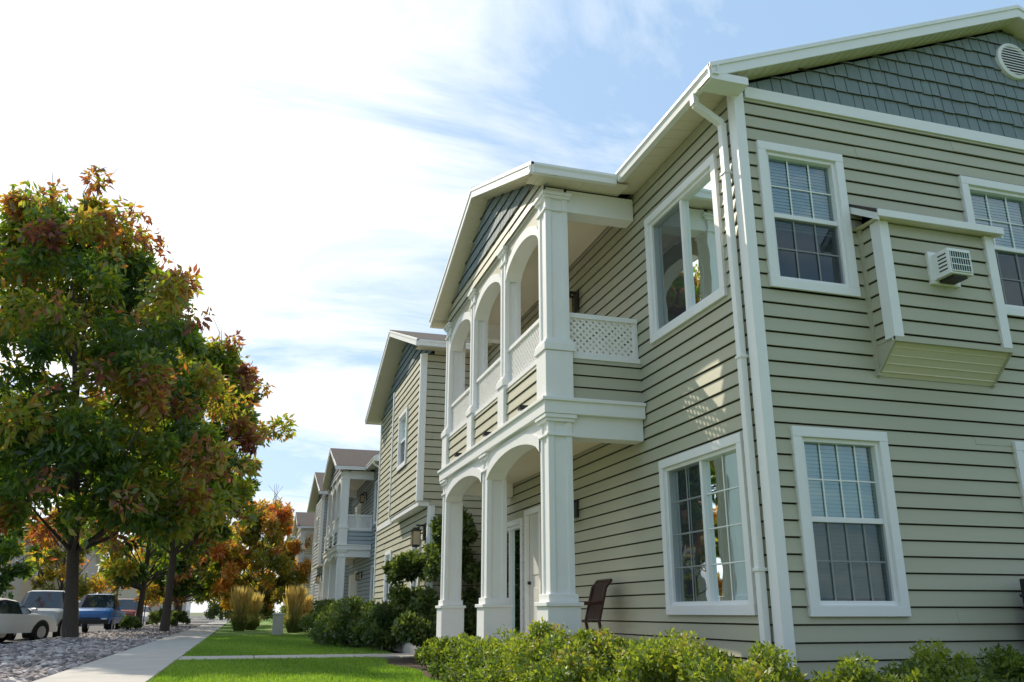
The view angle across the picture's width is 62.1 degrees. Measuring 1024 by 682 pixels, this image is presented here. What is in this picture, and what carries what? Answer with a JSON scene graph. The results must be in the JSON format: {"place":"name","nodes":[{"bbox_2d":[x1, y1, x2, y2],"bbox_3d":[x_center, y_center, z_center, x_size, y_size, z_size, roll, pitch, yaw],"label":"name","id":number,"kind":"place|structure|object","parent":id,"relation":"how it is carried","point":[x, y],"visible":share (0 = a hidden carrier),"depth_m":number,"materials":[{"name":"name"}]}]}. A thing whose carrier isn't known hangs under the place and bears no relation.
{"place":"outdoors","nodes":[
{"label":"outdoors","id":0,"kind":"place"},
{"bbox_2d":[0,529,32,602],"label":"stucco house","id":1,"kind":"structure","parent":0,"point":[17,583],"depth_m":70.60,"materials":[{"name":"paint"}]},
{"bbox_2d":[0,498,52,599],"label":"street tree","id":2,"kind":"object","parent":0,"point":[11,547],"visible":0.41,"depth_m":58.89,"materials":[{"name":"green plant"}]},
{"bbox_2d":[20,538,103,602],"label":"stucco house","id":3,"kind":"structure","parent":0,"point":[90,569],"depth_m":86.51,"materials":[{"name":"paint"}]},
{"bbox_2d":[26,504,120,600],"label":"street tree","id":4,"kind":"object","parent":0,"point":[95,585],"visible":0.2,"depth_m":76.94,"materials":[{"name":"orange plant"}]},
{"bbox_2d":[0,616,204,643],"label":"street","id":5,"kind":"structure","parent":0,"point":[92,628],"depth_m":45.76,"materials":[{"name":"grey asphalt"}]},
{"bbox_2d":[0,598,57,641],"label":"parked sedan","id":6,"kind":"object","parent":5,"relation":"on","point":[16,616],"visible":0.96,"depth_m":29.10,"materials":[{"name":"paint"}]},
{"bbox_2d":[6,590,79,639],"bbox_3d":[-18.631,10.908,33.947,2.200,1.849,4.550,5,-18,-16],"label":"parked suv","id":7,"kind":"object","parent":5,"relation":"on","point":[50,603],"visible":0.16,"depth_m":33.33,"materials":[{"name":"paint"}]},
{"bbox_2d":[79,594,125,631],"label":"parked pickup truck","id":8,"kind":"object","parent":5,"relation":"on","point":[100,609],"visible":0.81,"depth_m":42.56,"materials":[{"name":"paint"}]},
{"bbox_2d":[104,599,137,628],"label":"parked suv","id":9,"kind":"object","parent":5,"relation":"on","point":[128,606],"visible":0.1,"depth_m":54.95,"materials":[{"name":"paint"}]},
{"bbox_2d":[142,606,153,624],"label":"parked sedan","id":10,"kind":"object","parent":5,"relation":"on","point":[148,610],"visible":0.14,"depth_m":62.50,"materials":[{"name":"paint"}]},
{"bbox_2d":[32,618,230,681],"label":"sidewalk","id":11,"kind":"structure","parent":0,"point":[145,662],"depth_m":14.70,"materials":[{"name":"concrete"}]},
{"bbox_2d":[101,574,191,617],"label":"stucco house","id":12,"kind":"structure","parent":0,"point":[132,594],"depth_m":124.26,"materials":[{"name":"paint"}]},
{"bbox_2d":[126,547,206,607],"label":"street tree","id":13,"kind":"object","parent":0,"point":[154,603],"visible":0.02,"depth_m":104.66,"materials":[{"name":"green plant"}]},
{"bbox_2d":[190,613,223,615],"bbox_3d":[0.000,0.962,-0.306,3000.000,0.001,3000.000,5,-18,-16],"label":"ground","id":14,"kind":"structure","parent":0,"point":[196,614],"depth_m":358.07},
{"bbox_2d":[222,586,255,630],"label":"ornamental grass","id":15,"kind":"object","parent":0,"point":[241,601],"depth_m":39.94,"materials":[{"name":"yellow plant"}]},
{"bbox_2d":[245,593,264,629],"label":"ornamental grass","id":16,"kind":"object","parent":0,"point":[255,607],"depth_m":41.88,"materials":[{"name":"yellow plant"}]},
{"bbox_2d":[148,635,442,681],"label":"grass","id":17,"kind":"structure","parent":0,"point":[339,669],"depth_m":13.67,"materials":[{"name":"green plant"}]},
{"bbox_2d":[282,584,309,632],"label":"ornamental grass","id":18,"kind":"object","parent":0,"point":[296,601],"depth_m":36.93,"materials":[{"name":"yellow plant"}]},
{"bbox_2d":[295,529,305,589],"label":"porch columns","id":19,"kind":"structure","parent":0,"point":[302,540],"depth_m":55.42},
{"bbox_2d":[294,528,313,582],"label":"porch beams","id":20,"kind":"structure","parent":19,"relation":"on","point":[309,533],"depth_m":56.24,"materials":[{"name":"white wood"}]},
{"bbox_2d":[299,594,313,631],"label":"ornamental grass","id":21,"kind":"object","parent":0,"point":[308,607],"depth_m":38.54,"materials":[{"name":"yellow plant"}]},
{"bbox_2d":[312,582,314,604],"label":"window frame","id":22,"kind":"object","parent":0,"point":[313,587],"visible":0.33,"depth_m":42.67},
{"bbox_2d":[202,616,428,678],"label":"lawn","id":23,"kind":"structure","parent":0,"point":[264,627],"depth_m":38.89,"materials":[{"name":"green plant"}]},
{"bbox_2d":[0,165,261,637],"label":"ash tree","id":24,"kind":"object","parent":23,"relation":"on","point":[98,259],"visible":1,"depth_m":28.55,"materials":[{"name":"green plant"}]},
{"bbox_2d":[66,618,218,669],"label":"gravel strip","id":25,"kind":"object","parent":23,"relation":"on","point":[199,621],"visible":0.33,"depth_m":79.38,"materials":[{"name":"grey gravel"}]},
{"bbox_2d":[0,625,200,681],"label":"river rocks","id":26,"kind":"object","parent":25,"relation":"on","point":[29,661],"visible":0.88,"depth_m":18.93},
{"bbox_2d":[118,607,190,629],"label":"roadside shrub","id":27,"kind":"object","parent":25,"relation":"on","point":[128,622],"visible":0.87,"depth_m":47.92,"materials":[{"name":"green plant"}]},
{"bbox_2d":[61,450,242,627],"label":"ash tree","id":28,"kind":"object","parent":23,"relation":"on","point":[120,569],"visible":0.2,"depth_m":44.99,"materials":[{"name":"green plant"}]},
{"bbox_2d":[130,547,221,621],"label":"ash tree","id":29,"kind":"object","parent":23,"relation":"on","point":[180,607],"visible":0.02,"depth_m":78.61,"materials":[{"name":"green plant"}]},
{"bbox_2d":[133,540,230,625],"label":"ash tree","id":30,"kind":"object","parent":23,"relation":"on","point":[192,585],"visible":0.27,"depth_m":52.08,"materials":[{"name":"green plant"}]},
{"bbox_2d":[129,537,241,606],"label":"maple tree","id":31,"kind":"object","parent":23,"relation":"on","point":[199,571],"visible":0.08,"depth_m":62.19,"materials":[{"name":"green plant"}]},
{"bbox_2d":[84,316,298,630],"bbox_3d":[-14.670,5.920,39.582,9.987,14.744,9.101,-13,-22,35],"label":"ash tree","id":32,"kind":"object","parent":23,"relation":"on","point":[245,434],"visible":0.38,"depth_m":39.90,"materials":[{"name":"green plant"}]},
{"bbox_2d":[192,518,257,619],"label":"street tree","id":33,"kind":"object","parent":23,"relation":"on","point":[254,573],"depth_m":90.75,"materials":[{"name":"orange plant"}]},
{"bbox_2d":[203,598,313,623],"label":"round shrub","id":34,"kind":"object","parent":23,"relation":"on","point":[214,609],"visible":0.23,"depth_m":58.56,"materials":[{"name":"green plant"}]},
{"bbox_2d":[209,483,311,625],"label":"maple tree","id":35,"kind":"object","parent":23,"relation":"on","point":[275,522],"visible":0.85,"depth_m":53.09,"materials":[{"name":"orange plant"}]},
{"bbox_2d":[239,537,287,618],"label":"street tree","id":36,"kind":"object","parent":23,"relation":"on","point":[273,543],"visible":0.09,"depth_m":107.58,"materials":[{"name":"orange plant"}]},
{"bbox_2d":[272,613,284,634],"bbox_3d":[-9.149,11.064,33.264,0.460,0.800,0.460,5,-18,-16],"label":"utility pedestal","id":37,"kind":"object","parent":23,"relation":"on","point":[277,624],"visible":0.99,"depth_m":33.08,"materials":[{"name":"metal"}]},
{"bbox_2d":[179,653,413,659],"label":"front walkway","id":38,"kind":"structure","parent":23,"relation":"on","point":[401,655],"depth_m":16.45,"materials":[{"name":"concrete"}]},
{"bbox_2d":[297,601,330,631],"bbox_3d":[-6.221,9.333,28.918,2.019,1.084,1.958,5,-18,-16],"label":"round shrub","id":39,"kind":"object","parent":23,"relation":"on","point":[306,622],"visible":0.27,"depth_m":28.58,"materials":[{"name":"green plant"}]},
{"bbox_2d":[309,598,334,628],"bbox_3d":[-6.681,10.085,31.296,1.967,1.239,2.020,5,-18,-16],"label":"round shrub","id":40,"kind":"object","parent":23,"relation":"on","point":[328,601],"visible":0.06,"depth_m":31.29,"materials":[{"name":"green plant"}]},
{"bbox_2d":[308,595,400,649],"bbox_3d":[-3.937,7.270,21.985,2.453,1.436,7.694,5,-18,-16],"label":"sprawling shrub","id":41,"kind":"object","parent":23,"relation":"on","point":[347,621],"visible":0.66,"depth_m":20.88,"materials":[{"name":"green plant"}]},
{"bbox_2d":[368,645,401,652],"bbox_3d":[-3.512,8.208,22.998,1.620,0.001,11.250,5,-18,-16],"label":"planting bed","id":42,"kind":"object","parent":23,"relation":"on","point":[392,651],"depth_m":19.57,"materials":[{"name":"brown soil"}]},
{"bbox_2d":[386,658,458,681],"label":"planting bed","id":43,"kind":"object","parent":23,"relation":"on","point":[407,662],"depth_m":14.63,"materials":[{"name":"brown soil"}]},
{"bbox_2d":[369,506,480,647],"bbox_3d":[-1.505,4.518,16.403,2.315,2.657,2.659,5,-18,-16],"label":"climbing shrub","id":44,"kind":"object","parent":43,"relation":"on","point":[406,615],"visible":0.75,"depth_m":15.99,"materials":[{"name":"green plant"}]},
{"bbox_2d":[414,631,502,680],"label":"porch shrub","id":45,"kind":"object","parent":43,"relation":"on","point":[433,653],"visible":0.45,"depth_m":12.12,"materials":[{"name":"green plant"}]},
{"bbox_2d":[438,616,811,681],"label":"foreground hedge","id":46,"kind":"object","parent":43,"relation":"on","point":[551,653],"visible":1,"depth_m":7.38,"materials":[{"name":"green plant"}]},
{"bbox_2d":[448,183,642,462],"bbox_3d":[0.205,-0.347,13.389,1.299,3.946,5.700,5,-18,-16],"label":"porch siding","id":47,"kind":"object","parent":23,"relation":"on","point":[598,376],"visible":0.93,"depth_m":11.82,"materials":[{"name":"beige wood"}]},
{"bbox_2d":[451,312,638,456],"bbox_3d":[-0.234,0.890,12.701,1.179,1.110,5.498,9,-20,-27],"label":"balcony lattice","id":48,"kind":"object","parent":47,"relation":"attached to","point":[525,342],"visible":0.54,"depth_m":10.82,"materials":[{"name":"white wood"}]},
{"bbox_2d":[579,579,612,631],"bbox_3d":[0.857,3.410,10.477,0.659,0.926,0.544,4,-18,-13],"label":"patio chair","id":49,"kind":"object","parent":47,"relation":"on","point":[594,603],"visible":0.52,"depth_m":10.53,"materials":[{"name":"paint"}]},
{"bbox_2d":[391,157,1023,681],"bbox_3d":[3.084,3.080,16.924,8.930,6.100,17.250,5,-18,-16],"label":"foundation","id":50,"kind":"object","parent":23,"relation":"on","point":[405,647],"depth_m":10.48,"materials":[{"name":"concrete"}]},
{"bbox_2d":[373,342,481,636],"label":"wing walls","id":51,"kind":"structure","parent":50,"relation":"on","point":[419,383],"depth_m":18.01,"materials":[{"name":"beige"}]},
{"bbox_2d":[383,550,392,603],"bbox_3d":[-3.030,5.902,21.007,0.142,1.400,0.900,5,-18,-16],"label":"window frame","id":52,"kind":"object","parent":51,"relation":"attached to","point":[388,554],"visible":0.28,"depth_m":21.23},
{"bbox_2d":[396,406,408,471],"bbox_3d":[-2.419,2.228,19.191,0.142,1.300,1.100,5,-18,-16],"label":"window frame","id":53,"kind":"object","parent":51,"relation":"attached to","point":[403,416],"visible":0.74,"depth_m":19.44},
{"bbox_2d":[402,419,405,461],"bbox_3d":[-2.394,2.230,19.198,0.001,1.030,0.830,5,-18,-16],"label":"window glass","id":54,"kind":"object","parent":53,"relation":"in","point":[404,427],"visible":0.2,"depth_m":19.45,"materials":[{"name":"glass"}]},
{"bbox_2d":[410,540,421,589],"bbox_3d":[-1.958,5.089,17.549,0.142,1.950,0.900,5,-18,-16],"label":"window frame","id":55,"kind":"object","parent":51,"relation":"attached to","point":[415,584],"visible":0.09,"depth_m":17.84,"materials":[{"name":"white wood"}]},
{"bbox_2d":[410,524,425,546],"bbox_3d":[-1.885,3.893,17.021,0.285,0.441,0.210,5,-18,-16],"label":"lantern","id":56,"kind":"object","parent":51,"relation":"attached to","point":[415,536],"visible":1,"depth_m":16.95,"materials":[{"name":"black metal"}]},
{"bbox_2d":[488,98,775,666],"bbox_3d":[0.897,1.554,12.742,0.058,5.870,10.075,5,-18,-16],"label":"side wall siding","id":57,"kind":"object","parent":51,"relation":"attached to","point":[690,386],"visible":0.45,"depth_m":10.23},
{"bbox_2d":[507,338,541,645],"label":"doors","id":58,"kind":"structure","parent":57,"relation":"attached to","point":[532,581],"depth_m":14.31,"materials":[{"name":"paint"}]},
{"bbox_2d":[569,291,578,312],"bbox_3d":[0.860,-0.552,12.949,0.285,0.441,0.210,5,-18,-16],"label":"lantern","id":59,"kind":"object","parent":57,"relation":"attached to","point":[574,300],"visible":0.34,"depth_m":12.93,"materials":[{"name":"black metal"}]},
{"bbox_2d":[574,500,578,517],"bbox_3d":[0.812,2.452,12.197,0.262,0.346,0.165,5,-18,-16],"label":"lantern","id":60,"kind":"object","parent":57,"relation":"attached to","point":[576,508],"visible":0.17,"depth_m":12.21,"materials":[{"name":"black metal"}]},
{"bbox_2d":[644,153,728,343],"bbox_3d":[1.997,-0.997,9.806,0.142,1.650,1.750,5,-18,-16],"label":"window frame","id":61,"kind":"object","parent":57,"relation":"attached to","point":[690,184],"visible":0.9,"depth_m":9.81,"materials":[{"name":"white plastic"}]},
{"bbox_2d":[656,176,718,326],"bbox_3d":[2.022,-0.995,9.813,0.001,1.380,1.480,5,-18,-16],"label":"window glass","id":62,"kind":"object","parent":61,"relation":"in","point":[703,268],"visible":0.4,"depth_m":9.79,"materials":[{"name":"glass"}]},
{"bbox_2d":[658,432,757,614],"bbox_3d":[2.014,1.949,8.808,0.142,1.690,1.770,5,-18,-16],"label":"window frame","id":63,"kind":"object","parent":57,"relation":"attached to","point":[700,455],"visible":0.92,"depth_m":8.79,"materials":[{"name":"white wood"}]},
{"bbox_2d":[672,451,747,601],"bbox_3d":[2.039,1.951,8.815,0.001,1.420,1.500,5,-18,-16],"label":"window glass","id":64,"kind":"object","parent":63,"relation":"in","point":[719,546],"visible":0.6,"depth_m":8.78,"materials":[{"name":"clear glass"}]},
{"bbox_2d":[743,97,1023,679],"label":"gable wall siding","id":65,"kind":"object","parent":51,"relation":"attached to","point":[959,503],"visible":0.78,"depth_m":8.36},
{"bbox_2d":[769,161,835,282],"bbox_3d":[2.943,-1.167,9.075,1.240,1.830,0.380,5,-18,-16],"label":"window interior","id":66,"kind":"object","parent":65,"relation":"attached to","point":[804,234],"depth_m":9.15,"materials":[{"name":"grey glass"}]},
{"bbox_2d":[755,140,860,298],"bbox_3d":[3.027,-1.251,8.810,1.040,1.630,0.142,5,-18,-16],"label":"window frame","id":67,"kind":"object","parent":65,"relation":"attached to","point":[832,166],"visible":1,"depth_m":8.80,"materials":[{"name":"white plastic"}]},
{"bbox_2d":[804,444,885,600],"bbox_3d":[3.020,1.752,8.171,1.260,1.900,0.380,5,-18,-16],"label":"window interior","id":68,"kind":"object","parent":65,"relation":"attached to","point":[839,551],"depth_m":8.03,"materials":[{"name":"glass"}]},
{"bbox_2d":[790,426,911,616],"bbox_3d":[3.104,1.667,7.905,1.060,1.700,0.142,5,-18,-16],"label":"window frame","id":69,"kind":"object","parent":65,"relation":"attached to","point":[886,522],"visible":1,"depth_m":7.88,"materials":[{"name":"white wood"}]},
{"bbox_2d":[849,204,1013,388],"bbox_3d":[4.365,-0.530,8.760,1.580,1.915,0.450,5,-18,-16],"label":"bay bump out","id":70,"kind":"object","parent":65,"relation":"attached to","point":[921,328],"visible":0.98,"depth_m":8.62,"materials":[{"name":"beige"}]},
{"bbox_2d":[924,248,973,287],"bbox_3d":[4.441,-0.759,8.608,0.360,0.350,0.274,5,-18,-16],"label":"window air conditioner","id":71,"kind":"object","parent":70,"relation":"attached to","point":[950,267],"depth_m":8.52,"materials":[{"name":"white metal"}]},
{"bbox_2d":[957,175,1023,318],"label":"window frame","id":72,"kind":"object","parent":65,"relation":"attached to","point":[969,187],"visible":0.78,"depth_m":9.60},
{"bbox_2d":[971,195,1023,305],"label":"window interior","id":73,"kind":"object","parent":65,"relation":"attached to","point":[1008,264],"depth_m":9.92,"materials":[{"name":"grey glass"}]},
{"bbox_2d":[1012,441,1023,513],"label":"window frame","id":74,"kind":"object","parent":65,"relation":"attached to","point":[1018,448],"visible":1,"depth_m":8.63,"materials":[{"name":"white wood"}]},
{"bbox_2d":[747,31,1023,139],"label":"gable shakes","id":75,"kind":"object","parent":51,"relation":"attached to","point":[965,83],"visible":0.98,"depth_m":9.90,"materials":[{"name":"teal wood"}]},
{"bbox_2d":[995,43,1023,80],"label":"gable vent","id":76,"kind":"object","parent":75,"relation":"attached to","point":[1009,59],"visible":1,"depth_m":10.39,"materials":[{"name":"white plastic"}]},
{"bbox_2d":[365,5,1023,668],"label":"trim and gutters","id":77,"kind":"structure","parent":50,"relation":"on","point":[705,93],"depth_m":9.15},
{"bbox_2d":[390,30,1022,404],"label":"roof","id":78,"kind":"structure","parent":77,"relation":"on","point":[431,336],"depth_m":10.88,"materials":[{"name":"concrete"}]},
{"label":"planting bed","id":79,"kind":"object","parent":23,"relation":"on","visible":0},
{"bbox_2d":[808,637,1023,681],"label":"shrub","id":80,"kind":"object","parent":79,"relation":"on","point":[924,664],"visible":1,"depth_m":6.61,"materials":[{"name":"green plant"}]},
{"bbox_2d":[1019,579,1023,609],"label":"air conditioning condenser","id":81,"kind":"object","parent":79,"relation":"on","point":[1022,587],"visible":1,"depth_m":7.99,"materials":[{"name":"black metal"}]},
{"bbox_3d":[-3.870,10.049,38.811,8.930,6.100,17.250,5,-18,-16],"label":"foundation","id":82,"kind":"object","parent":23,"relation":"on","visible":0},
{"bbox_2d":[310,494,351,607],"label":"wing walls","id":83,"kind":"structure","parent":82,"relation":"on","point":[317,567],"depth_m":39.68,"materials":[{"name":"beige"}]},
{"bbox_2d":[315,517,318,545],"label":"window frame","id":84,"kind":"object","parent":83,"relation":"attached to","point":[317,528],"visible":0.59,"depth_m":41.35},
{"bbox_2d":[315,574,321,583],"bbox_3d":[-8.839,10.862,38.909,0.285,0.441,0.210,5,-18,-16],"label":"lantern","id":85,"kind":"object","parent":83,"relation":"attached to","point":[317,579],"visible":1,"depth_m":38.82,"materials":[{"name":"black metal"}]},
{"bbox_2d":[317,579,320,600],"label":"window frame","id":86,"kind":"object","parent":83,"relation":"attached to","point":[319,587],"visible":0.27,"depth_m":39.76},
{"bbox_2d":[346,468,378,602],"bbox_3d":[-6.057,8.523,34.630,0.058,5.870,10.075,5,-18,-16],"label":"side wall siding","id":87,"kind":"object","parent":83,"relation":"attached to","point":[360,565],"visible":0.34,"depth_m":34.07,"materials":[{"name":"beige wood"}]},
{"bbox_2d":[348,503,361,597],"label":"doors","id":88,"kind":"structure","parent":87,"relation":"attached to","point":[352,589],"depth_m":37.05,"materials":[{"name":"paint"}]},
{"bbox_2d":[355,572,361,580],"bbox_3d":[-6.142,9.421,34.085,0.262,0.346,0.165,5,-18,-16],"label":"lantern","id":89,"kind":"object","parent":87,"relation":"attached to","point":[357,577],"visible":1,"depth_m":34.02,"materials":[{"name":"black metal"}]},
{"bbox_2d":[359,492,366,502],"bbox_3d":[-6.094,6.417,34.837,0.285,0.441,0.210,5,-18,-16],"label":"lantern","id":90,"kind":"object","parent":87,"relation":"attached to","point":[362,496],"visible":1,"depth_m":34.76,"materials":[{"name":"black metal"}]},
{"bbox_2d":[369,564,373,601],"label":"window frame","id":91,"kind":"object","parent":87,"relation":"attached to","point":[371,582],"visible":0.15,"depth_m":31.42,"materials":[{"name":"white wood"}]},
{"bbox_2d":[373,480,377,525],"bbox_3d":[-4.957,5.972,31.694,0.142,1.650,1.750,5,-18,-16],"label":"window frame","id":92,"kind":"object","parent":87,"relation":"attached to","point":[375,503],"visible":0.28,"depth_m":32.36,"materials":[{"name":"white wood"}]},
{"bbox_2d":[307,449,379,512],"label":"trim and gutters","id":93,"kind":"structure","parent":82,"relation":"on","point":[373,464],"depth_m":37.10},
{"bbox_2d":[315,448,379,501],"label":"roof","id":94,"kind":"structure","parent":93,"relation":"on","point":[352,457],"depth_m":34.76,"materials":[{"name":"concrete"}]},
{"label":"foundation","id":95,"kind":"object","parent":23,"relation":"on","visible":0},
{"bbox_2d":[286,512,313,540],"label":"trim and gutters","id":96,"kind":"structure","parent":95,"relation":"on","point":[294,530],"depth_m":59.88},
{"bbox_2d":[291,512,314,534],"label":"roof","id":97,"kind":"structure","parent":96,"relation":"on","point":[305,519],"depth_m":57.10,"materials":[{"name":"concrete"}]},
{"bbox_2d":[291,537,311,596],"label":"wing walls","id":98,"kind":"structure","parent":95,"relation":"on","point":[307,551],"depth_m":62.48,"materials":[{"name":"green"}]},
{"bbox_2d":[308,540,312,594],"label":"side wall siding","id":99,"kind":"object","parent":98,"relation":"attached to","point":[310,560],"visible":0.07,"depth_m":61.76,"materials":[{"name":"beige wood"}]},
{"bbox_2d":[322,472,351,600],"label":"porch columns","id":100,"kind":"structure","parent":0,"point":[333,581],"depth_m":32.74,"materials":[{"name":"white wood"}]},
{"bbox_2d":[322,470,374,567],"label":"porch beams","id":101,"kind":"structure","parent":100,"relation":"on","point":[358,479],"depth_m":33.09,"materials":[{"name":"white wood"}]},
{"bbox_2d":[326,465,371,549],"bbox_3d":[-6.749,6.620,35.277,1.299,3.949,5.700,5,-18,-16],"label":"porch siding","id":102,"kind":"object","parent":101,"relation":"attached to","point":[360,536],"visible":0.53,"depth_m":32.41,"materials":[{"name":"white wood"}]},
{"bbox_2d":[325,514,372,550],"bbox_3d":[-7.188,7.860,34.589,1.179,1.110,5.498,9,-20,-27],"label":"balcony lattice","id":103,"kind":"object","parent":102,"relation":"attached to","point":[361,523],"visible":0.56,"depth_m":32.57,"materials":[{"name":"white wood"}]},
{"bbox_2d":[435,189,583,643],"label":"porch columns","id":104,"kind":"structure","parent":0,"point":[559,603],"depth_m":10.92,"materials":[{"name":"white wood"}]},
{"bbox_2d":[437,187,645,502],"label":"porch beams","id":105,"kind":"structure","parent":104,"relation":"on","point":[511,446],"depth_m":11.99,"materials":[{"name":"white wood"}]},
{"bbox_2d":[0,0,1023,612],"label":"sky","id":106,"kind":"structure","parent":0,"point":[318,163],"materials":[{"name":"white"}]}
]}

